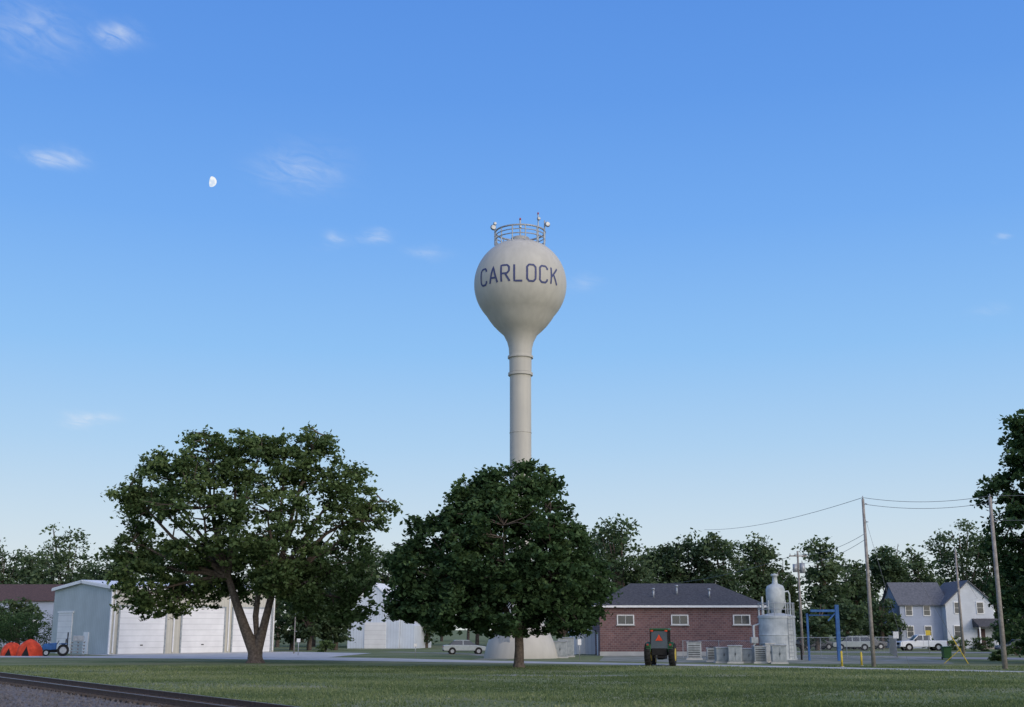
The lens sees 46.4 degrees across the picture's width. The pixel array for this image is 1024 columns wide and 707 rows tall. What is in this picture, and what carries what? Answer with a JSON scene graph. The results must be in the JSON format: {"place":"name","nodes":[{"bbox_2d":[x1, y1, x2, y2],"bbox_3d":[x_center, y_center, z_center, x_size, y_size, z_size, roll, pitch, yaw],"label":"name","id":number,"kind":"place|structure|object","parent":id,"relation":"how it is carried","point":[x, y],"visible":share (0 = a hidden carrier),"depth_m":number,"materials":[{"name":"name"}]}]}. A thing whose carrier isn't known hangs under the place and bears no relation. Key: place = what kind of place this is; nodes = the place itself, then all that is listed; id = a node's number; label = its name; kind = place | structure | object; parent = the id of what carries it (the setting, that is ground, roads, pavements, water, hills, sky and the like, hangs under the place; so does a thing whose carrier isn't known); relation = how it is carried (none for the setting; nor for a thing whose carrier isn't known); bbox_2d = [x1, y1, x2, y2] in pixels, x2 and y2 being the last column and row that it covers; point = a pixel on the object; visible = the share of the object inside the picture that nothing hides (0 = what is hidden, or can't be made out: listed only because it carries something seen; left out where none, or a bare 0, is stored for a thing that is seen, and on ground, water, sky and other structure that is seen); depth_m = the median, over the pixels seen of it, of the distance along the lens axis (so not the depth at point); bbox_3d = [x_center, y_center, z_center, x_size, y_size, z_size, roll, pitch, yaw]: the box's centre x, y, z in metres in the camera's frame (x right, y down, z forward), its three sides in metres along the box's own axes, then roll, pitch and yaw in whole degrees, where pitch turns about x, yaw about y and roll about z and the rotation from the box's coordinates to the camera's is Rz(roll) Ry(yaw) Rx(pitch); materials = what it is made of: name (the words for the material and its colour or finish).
{"place":"outdoors","nodes":[
{"label":"outdoors","id":0,"kind":"place"},
{"bbox_2d":[209,176,216,186],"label":"moon","id":1,"kind":"object","parent":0,"point":[212,181],"visible":1,"depth_m":3351.04,"materials":[{"name":"white"}]},
{"bbox_2d":[0,630,1023,706],"bbox_3d":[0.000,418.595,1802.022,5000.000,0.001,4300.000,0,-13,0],"label":"ground","id":2,"kind":"structure","parent":0,"point":[342,648],"depth_m":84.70,"materials":[{"name":"green plant"}]},
{"bbox_2d":[0,642,19,655],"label":"orange dome tent","id":3,"kind":"object","parent":2,"relation":"on","point":[10,649],"visible":0.82,"depth_m":115.85,"materials":[{"name":"fabric"}]},
{"bbox_2d":[0,602,23,645],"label":"shrub","id":4,"kind":"object","parent":2,"relation":"on","point":[5,617],"visible":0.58,"depth_m":138.28,"materials":[{"name":"green plant"}]},
{"bbox_2d":[0,612,42,648],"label":"shrub","id":5,"kind":"object","parent":2,"relation":"on","point":[22,621],"visible":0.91,"depth_m":136.22,"materials":[{"name":"green plant"}]},
{"bbox_2d":[0,601,53,646],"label":"walls","id":6,"kind":"structure","parent":2,"relation":"on","point":[44,606],"depth_m":171.04,"materials":[{"name":"white"}]},
{"bbox_2d":[0,584,64,600],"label":"roof front","id":7,"kind":"structure","parent":6,"relation":"on","point":[38,592],"depth_m":173.68,"materials":[{"name":"brown"}]},
{"bbox_2d":[16,639,42,655],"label":"orange dome tent","id":8,"kind":"object","parent":2,"relation":"on","point":[30,647],"visible":0.98,"depth_m":114.84,"materials":[{"name":"fabric"}]},
{"bbox_2d":[16,610,52,649],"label":"shrub","id":9,"kind":"object","parent":2,"relation":"on","point":[44,633],"visible":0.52,"depth_m":137.25,"materials":[{"name":"green plant"}]},
{"bbox_2d":[70,636,85,655],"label":"pallet stack","id":10,"kind":"object","parent":2,"relation":"on","point":[79,638],"visible":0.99,"depth_m":115.22,"materials":[{"name":"wood"}]},
{"bbox_2d":[0,672,297,706],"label":"railway track","id":11,"kind":"structure","parent":2,"relation":"on","point":[18,690],"depth_m":41.69,"materials":[{"name":"brown metal"}]},
{"bbox_2d":[50,580,275,653],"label":"metal garage","id":12,"kind":"structure","parent":2,"relation":"on","point":[83,608],"depth_m":126.87,"materials":[{"name":"beige metal"}]},
{"bbox_2d":[55,613,72,653],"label":"side door","id":13,"kind":"structure","parent":12,"relation":"in","point":[65,620],"depth_m":127.72,"materials":[{"name":"white metal"}]},
{"bbox_2d":[82,632,88,653],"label":"man door","id":14,"kind":"structure","parent":12,"relation":"in","point":[86,634],"depth_m":124.33,"materials":[{"name":"white metal"}]},
{"bbox_2d":[118,607,165,653],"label":"overhead door","id":15,"kind":"structure","parent":12,"relation":"in","point":[133,632],"depth_m":124.09,"materials":[{"name":"white metal"}]},
{"bbox_2d":[181,608,224,652],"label":"overhead door","id":16,"kind":"structure","parent":12,"relation":"in","point":[206,627],"depth_m":129.76,"materials":[{"name":"white metal"}]},
{"bbox_2d":[232,608,270,651],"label":"overhead door","id":17,"kind":"structure","parent":12,"relation":"in","point":[238,645],"depth_m":133.45,"materials":[{"name":"white metal"}]},
{"bbox_2d":[87,652,367,657],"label":"concrete pad","id":18,"kind":"object","parent":2,"relation":"on","point":[290,654],"visible":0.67,"depth_m":121.11,"materials":[{"name":"grey concrete"}]},
{"bbox_2d":[94,421,402,662],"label":"shade tree","id":19,"kind":"object","parent":2,"relation":"on","point":[295,578],"visible":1,"depth_m":91.81,"materials":[{"name":"green plant"}]},
{"bbox_2d":[293,617,296,653],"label":"utility pole","id":20,"kind":"object","parent":2,"relation":"on","point":[294,637],"visible":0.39,"depth_m":126.41,"materials":[{"name":"metal"}]},
{"bbox_2d":[315,640,336,651],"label":"shrub","id":21,"kind":"object","parent":2,"relation":"on","point":[325,645],"visible":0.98,"depth_m":135.52,"materials":[{"name":"green plant"}]},
{"bbox_2d":[347,583,430,648],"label":"white barn","id":22,"kind":"structure","parent":2,"relation":"on","point":[376,632],"depth_m":160.62,"materials":[{"name":"metal"}]},
{"bbox_2d":[364,622,385,647],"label":"sliding door","id":23,"kind":"structure","parent":22,"relation":"in","point":[374,632],"depth_m":160.43,"materials":[{"name":"white metal"}]},
{"bbox_2d":[402,652,506,659],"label":"alley","id":24,"kind":"structure","parent":2,"relation":"on","point":[461,653],"depth_m":120.91,"materials":[{"name":"grey asphalt"}]},
{"bbox_2d":[442,640,485,653],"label":"parked car","id":25,"kind":"object","parent":24,"relation":"on","point":[453,646],"visible":0.89,"depth_m":122.51,"materials":[{"name":"silver metal"}]},
{"bbox_2d":[371,458,622,667],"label":"maple tree","id":26,"kind":"object","parent":2,"relation":"on","point":[472,578],"visible":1,"depth_m":78.72,"materials":[{"name":"green plant"}]},
{"bbox_2d":[0,513,1023,649],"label":"distant trees","id":27,"kind":"object","parent":2,"relation":"on","point":[849,595],"visible":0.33,"depth_m":173.24,"materials":[{"name":"green plant"}]},
{"bbox_2d":[474,212,565,658],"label":"water tower","id":28,"kind":"structure","parent":2,"relation":"on","point":[520,285],"depth_m":111.07,"materials":[{"name":"metal"}]},
{"bbox_2d":[500,636,510,643],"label":"access door","id":29,"kind":"structure","parent":28,"relation":"in","point":[502,638],"depth_m":104.49,"materials":[{"name":"metal"}]},
{"bbox_2d":[553,641,567,657],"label":"utility cabinet","id":30,"kind":"object","parent":2,"relation":"on","point":[561,648],"visible":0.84,"depth_m":106.33,"materials":[{"name":"metal"}]},
{"bbox_2d":[557,637,574,656],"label":"utility cabinet","id":31,"kind":"object","parent":2,"relation":"on","point":[570,646],"visible":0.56,"depth_m":110.27,"materials":[{"name":"metal"}]},
{"bbox_2d":[578,639,580,659],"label":"marker sign","id":32,"kind":"object","parent":2,"relation":"on","point":[579,642],"visible":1,"depth_m":100.99,"materials":[{"name":"metal"}]},
{"bbox_2d":[568,629,594,653],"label":"white shed","id":33,"kind":"structure","parent":2,"relation":"on","point":[587,645],"depth_m":122.41,"materials":[{"name":"metal"}]},
{"bbox_2d":[576,635,584,653],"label":"door","id":34,"kind":"structure","parent":33,"relation":"in","point":[582,647],"depth_m":122.32,"materials":[{"name":"white metal"}]},
{"bbox_2d":[592,607,761,655],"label":"walls","id":35,"kind":"structure","parent":2,"relation":"on","point":[709,625],"depth_m":115.99,"materials":[{"name":"brick"}]},
{"bbox_2d":[617,615,633,624],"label":"window frame","id":36,"kind":"object","parent":35,"relation":"attached to","point":[625,619],"visible":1,"depth_m":116.05,"materials":[{"name":"white plastic"}]},
{"bbox_2d":[618,616,624,623],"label":"window pane","id":37,"kind":"object","parent":36,"relation":"in","point":[621,619],"visible":1,"depth_m":116.03,"materials":[{"name":"glass"}]},
{"bbox_2d":[626,616,632,623],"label":"window pane","id":38,"kind":"object","parent":36,"relation":"in","point":[629,619],"visible":1,"depth_m":116.03,"materials":[{"name":"grey glass"}]},
{"bbox_2d":[671,615,688,624],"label":"window frame","id":39,"kind":"object","parent":35,"relation":"attached to","point":[680,624],"visible":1,"depth_m":116.04,"materials":[{"name":"white plastic"}]},
{"bbox_2d":[672,616,679,623],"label":"window pane","id":40,"kind":"object","parent":39,"relation":"in","point":[675,619],"visible":1,"depth_m":116.03,"materials":[{"name":"glass"}]},
{"bbox_2d":[680,616,686,623],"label":"window pane","id":41,"kind":"object","parent":39,"relation":"in","point":[683,619],"visible":1,"depth_m":116.03,"materials":[{"name":"glass"}]},
{"bbox_2d":[733,615,750,624],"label":"window frame","id":42,"kind":"object","parent":35,"relation":"attached to","point":[741,618],"visible":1,"depth_m":116.05,"materials":[{"name":"white plastic"}]},
{"bbox_2d":[734,616,741,623],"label":"window pane","id":43,"kind":"object","parent":42,"relation":"in","point":[737,619],"visible":1,"depth_m":116.02,"materials":[{"name":"glass"}]},
{"bbox_2d":[742,616,748,623],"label":"window pane","id":44,"kind":"object","parent":42,"relation":"in","point":[745,619],"visible":1,"depth_m":116.03,"materials":[{"name":"glass"}]},
{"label":"soffit","id":45,"kind":"object","parent":35,"relation":"attached to","visible":0},
{"bbox_2d":[595,583,765,604],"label":"hip roof","id":46,"kind":"structure","parent":45,"relation":"on","point":[664,594],"depth_m":118.70,"materials":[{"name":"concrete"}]},
{"bbox_2d":[594,605,767,606],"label":"fascia front","id":47,"kind":"structure","parent":45,"relation":"attached to","point":[682,606],"depth_m":115.87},
{"bbox_2d":[714,647,728,662],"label":"utility cabinet","id":48,"kind":"object","parent":2,"relation":"on","point":[721,654],"visible":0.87,"depth_m":90.72,"materials":[{"name":"metal"}]},
{"bbox_2d":[727,645,743,663],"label":"utility cabinet","id":49,"kind":"object","parent":2,"relation":"on","point":[735,654],"visible":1,"depth_m":89.76,"materials":[{"name":"metal"}]},
{"bbox_2d":[751,645,767,663],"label":"utility cabinet","id":50,"kind":"object","parent":2,"relation":"on","point":[759,654],"visible":1,"depth_m":89.76,"materials":[{"name":"metal"}]},
{"bbox_2d":[600,656,953,663],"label":"gravel yard","id":51,"kind":"structure","parent":2,"relation":"on","point":[855,660],"depth_m":97.81,"materials":[{"name":"grey gravel"}]},
{"bbox_2d":[600,652,705,655],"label":"foundation","id":52,"kind":"object","parent":51,"relation":"on","point":[627,653],"visible":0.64,"depth_m":115.36,"materials":[{"name":"concrete"}]},
{"bbox_2d":[686,641,702,659],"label":"utility cabinet","id":53,"kind":"object","parent":51,"relation":"on","point":[694,652],"visible":1,"depth_m":100.50,"materials":[{"name":"metal"}]},
{"bbox_2d":[706,647,714,661],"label":"utility cabinet","id":54,"kind":"object","parent":51,"relation":"on","point":[710,656],"visible":0.63,"depth_m":93.66,"materials":[{"name":"metal"}]},
{"bbox_2d":[682,640,751,657],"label":"chain link fence","id":55,"kind":"object","parent":51,"relation":"on","point":[718,645],"visible":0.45,"depth_m":105.95,"materials":[{"name":"metal"}]},
{"bbox_2d":[742,648,752,662],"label":"utility cabinet","id":56,"kind":"object","parent":51,"relation":"on","point":[747,655],"visible":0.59,"depth_m":90.72,"materials":[{"name":"metal"}]},
{"bbox_2d":[760,643,774,662],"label":"utility cabinet","id":57,"kind":"object","parent":51,"relation":"on","point":[768,651],"visible":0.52,"depth_m":91.74,"materials":[{"name":"metal"}]},
{"bbox_2d":[750,573,802,659],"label":"aeration tank","id":58,"kind":"object","parent":51,"relation":"on","point":[776,626],"visible":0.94,"depth_m":100.44,"materials":[{"name":"metal"}]},
{"bbox_2d":[806,605,840,660],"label":"blue steel frame","id":59,"kind":"object","parent":51,"relation":"on","point":[837,624],"visible":0.97,"depth_m":97.59,"materials":[{"name":"blue metal"}]},
{"bbox_2d":[796,637,895,658],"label":"chain link fence","id":60,"kind":"object","parent":51,"relation":"on","point":[820,640],"visible":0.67,"depth_m":105.81,"materials":[{"name":"metal"}]},
{"bbox_2d":[893,632,898,657],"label":"road sign","id":61,"kind":"object","parent":51,"relation":"on","point":[895,634],"visible":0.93,"depth_m":106.98,"materials":[{"name":"metal"}]},
{"bbox_2d":[920,581,968,663],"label":"guy wire","id":62,"kind":"object","parent":51,"relation":"on","point":[952,638],"visible":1,"depth_m":89.34,"materials":[{"name":"yellow paint"}]},
{"bbox_2d":[770,645,787,663],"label":"utility cabinet","id":63,"kind":"object","parent":2,"relation":"on","point":[778,654],"visible":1,"depth_m":88.78,"materials":[{"name":"metal"}]},
{"bbox_2d":[789,551,806,654],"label":"utility pole","id":64,"kind":"object","parent":2,"relation":"on","point":[797,566],"visible":0.93,"depth_m":119.80,"materials":[{"name":"wood"}]},
{"bbox_2d":[796,636,831,649],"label":"parked car","id":65,"kind":"object","parent":2,"relation":"on","point":[823,644],"visible":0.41,"depth_m":149.95,"materials":[{"name":"paint"}]},
{"bbox_2d":[840,651,843,666],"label":"bollard","id":66,"kind":"object","parent":2,"relation":"on","point":[841,655],"visible":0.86,"depth_m":81.35,"materials":[{"name":"yellow metal"}]},
{"bbox_2d":[832,636,869,650],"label":"parked car","id":67,"kind":"object","parent":2,"relation":"on","point":[850,643],"visible":0.68,"depth_m":144.92,"materials":[{"name":"silver metal"}]},
{"bbox_2d":[860,652,863,665],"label":"bollard","id":68,"kind":"object","parent":2,"relation":"on","point":[861,660],"visible":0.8,"depth_m":83.30,"materials":[{"name":"yellow metal"}]},
{"bbox_2d":[861,496,875,666],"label":"utility pole","id":69,"kind":"object","parent":2,"relation":"on","point":[872,647],"visible":0.88,"depth_m":82.33,"materials":[{"name":"wood"}]},
{"bbox_2d":[678,495,1023,667],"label":"power lines","id":70,"kind":"object","parent":69,"relation":"attached to","point":[871,539],"visible":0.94,"depth_m":82.74,"materials":[{"name":"metal"}]},
{"bbox_2d":[852,636,887,648],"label":"parked car","id":71,"kind":"object","parent":2,"relation":"on","point":[877,644],"visible":0.34,"depth_m":152.90,"materials":[{"name":"paint"}]},
{"bbox_2d":[889,636,896,656],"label":"chain link fence","id":72,"kind":"object","parent":2,"relation":"on","point":[891,638],"visible":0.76,"depth_m":118.63,"materials":[{"name":"metal"}]},
{"bbox_2d":[883,587,943,647],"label":"walls","id":73,"kind":"structure","parent":2,"relation":"on","point":[918,620],"depth_m":161.06,"materials":[{"name":"white"}]},
{"bbox_2d":[880,583,887,602],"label":"roof back","id":74,"kind":"structure","parent":73,"relation":"on","point":[884,593],"depth_m":167.21,"materials":[{"name":"grey"}]},
{"bbox_2d":[887,582,944,605],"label":"roof front","id":75,"kind":"structure","parent":73,"relation":"on","point":[909,594],"depth_m":163.48,"materials":[{"name":"grey"}]},
{"bbox_2d":[897,635,947,650],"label":"pickup truck","id":76,"kind":"object","parent":2,"relation":"on","point":[916,641],"visible":0.84,"depth_m":142.91,"materials":[{"name":"white paint"}]},
{"bbox_2d":[925,630,930,654],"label":"road sign","id":77,"kind":"object","parent":2,"relation":"on","point":[928,632],"visible":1,"depth_m":121.63,"materials":[{"name":"metal"}]},
{"bbox_2d":[940,646,951,659],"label":"wheeled bin","id":78,"kind":"object","parent":2,"relation":"on","point":[946,651],"visible":0.97,"depth_m":100.65,"materials":[{"name":"green paint"}]},
{"bbox_2d":[947,636,968,650],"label":"shrub","id":79,"kind":"object","parent":2,"relation":"on","point":[954,647],"visible":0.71,"depth_m":145.35,"materials":[{"name":"green plant"}]},
{"bbox_2d":[954,549,964,655],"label":"utility pole","id":80,"kind":"object","parent":2,"relation":"on","point":[960,618],"visible":0.88,"depth_m":115.34,"materials":[{"name":"wood"}]},
{"bbox_2d":[967,636,997,650],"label":"shrub","id":81,"kind":"object","parent":2,"relation":"on","point":[990,644],"visible":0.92,"depth_m":140.96,"materials":[{"name":"green plant"}]},
{"bbox_2d":[969,409,1023,657],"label":"oak tree","id":82,"kind":"object","parent":2,"relation":"on","point":[1014,510],"visible":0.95,"depth_m":91.35,"materials":[{"name":"green plant"}]},
{"bbox_2d":[988,494,1007,669],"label":"utility pole","id":83,"kind":"object","parent":2,"relation":"on","point":[1001,626],"visible":0.88,"depth_m":76.90,"materials":[{"name":"wood"}]},
{"bbox_2d":[988,649,1008,660],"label":"shrub","id":84,"kind":"object","parent":2,"relation":"on","point":[995,656],"visible":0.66,"depth_m":96.59,"materials":[{"name":"green plant"}]},
{"bbox_2d":[1006,638,1023,655],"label":"shrub","id":85,"kind":"object","parent":2,"relation":"on","point":[1010,649],"visible":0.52,"depth_m":116.51,"materials":[{"name":"green plant"}]},
{"bbox_2d":[0,656,1023,672],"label":"driveway","id":86,"kind":"structure","parent":0,"point":[383,659],"depth_m":98.12,"materials":[{"name":"grey asphalt"}]},
{"bbox_2d":[42,632,68,655],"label":"compact tractor","id":87,"kind":"object","parent":86,"relation":"on","point":[60,650],"visible":1,"depth_m":114.10,"materials":[{"name":"blue metal"}]},
{"bbox_2d":[644,628,676,665],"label":"farm tractor","id":88,"kind":"object","parent":86,"relation":"on","point":[660,645],"visible":1,"depth_m":84.32,"materials":[{"name":"green metal"}]},
{"bbox_2d":[0,0,1023,629],"label":"sky","id":89,"kind":"structure","parent":0,"point":[787,236],"materials":[{"name":"blue"}]},
{"bbox_2d":[471,674,652,676],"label":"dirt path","id":90,"kind":"structure","parent":0,"point":[557,675],"depth_m":66.26,"materials":[{"name":"brown soil"}]},
{"bbox_2d":[797,651,991,652],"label":"side street","id":91,"kind":"structure","parent":0,"point":[897,652],"depth_m":131.76,"materials":[{"name":"grey asphalt"}]},
{"bbox_2d":[994,639,1022,649],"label":"parked car","id":92,"kind":"object","parent":91,"relation":"on","point":[997,647],"visible":0.27,"depth_m":130.79,"materials":[{"name":"paint"}]},
{"bbox_2d":[906,610,911,614],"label":"window pane","id":93,"kind":"object","parent":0,"point":[908,612],"visible":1,"depth_m":161.15,"materials":[{"name":"glass"}]},
{"bbox_2d":[798,655,1023,659],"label":"street","id":94,"kind":"structure","parent":0,"point":[916,657],"depth_m":108.39,"materials":[{"name":"grey asphalt"}]},
{"bbox_2d":[924,610,929,614],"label":"window pane","id":95,"kind":"object","parent":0,"point":[926,612],"visible":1,"depth_m":161.15,"materials":[{"name":"glass"}]},
{"bbox_2d":[941,582,996,648],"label":"walls","id":96,"kind":"structure","parent":0,"point":[969,600],"depth_m":159.71,"materials":[{"name":"white"}]},
{"bbox_2d":[940,580,967,605],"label":"roof","id":97,"kind":"structure","parent":96,"relation":"on","point":[949,590],"depth_m":162.36,"materials":[{"name":"grey"}]},
{"bbox_2d":[976,602,983,613],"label":"window frame","id":98,"kind":"object","parent":96,"relation":"attached to","point":[976,607],"visible":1,"depth_m":159.76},
{"bbox_2d":[977,603,982,607],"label":"window pane","id":99,"kind":"object","parent":98,"relation":"in","point":[979,605],"visible":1,"depth_m":159.79,"materials":[{"name":"grey glass"}]},
{"bbox_2d":[977,608,983,612],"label":"window pane","id":100,"kind":"object","parent":98,"relation":"in","point":[979,610],"visible":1,"depth_m":159.65,"materials":[{"name":"grey glass"}]},
{"bbox_2d":[968,581,993,605],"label":"roof","id":101,"kind":"structure","parent":96,"relation":"on","point":[978,590],"depth_m":160.17,"materials":[{"name":"grey"}]},
{"bbox_2d":[978,629,985,641],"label":"porch door","id":102,"kind":"structure","parent":96,"relation":"attached to","point":[982,632],"depth_m":158.96,"materials":[{"name":"brown"}]},
{"bbox_2d":[972,619,997,626],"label":"porch roof","id":103,"kind":"structure","parent":96,"relation":"attached to","point":[981,622],"depth_m":158.54,"materials":[{"name":"grey"}]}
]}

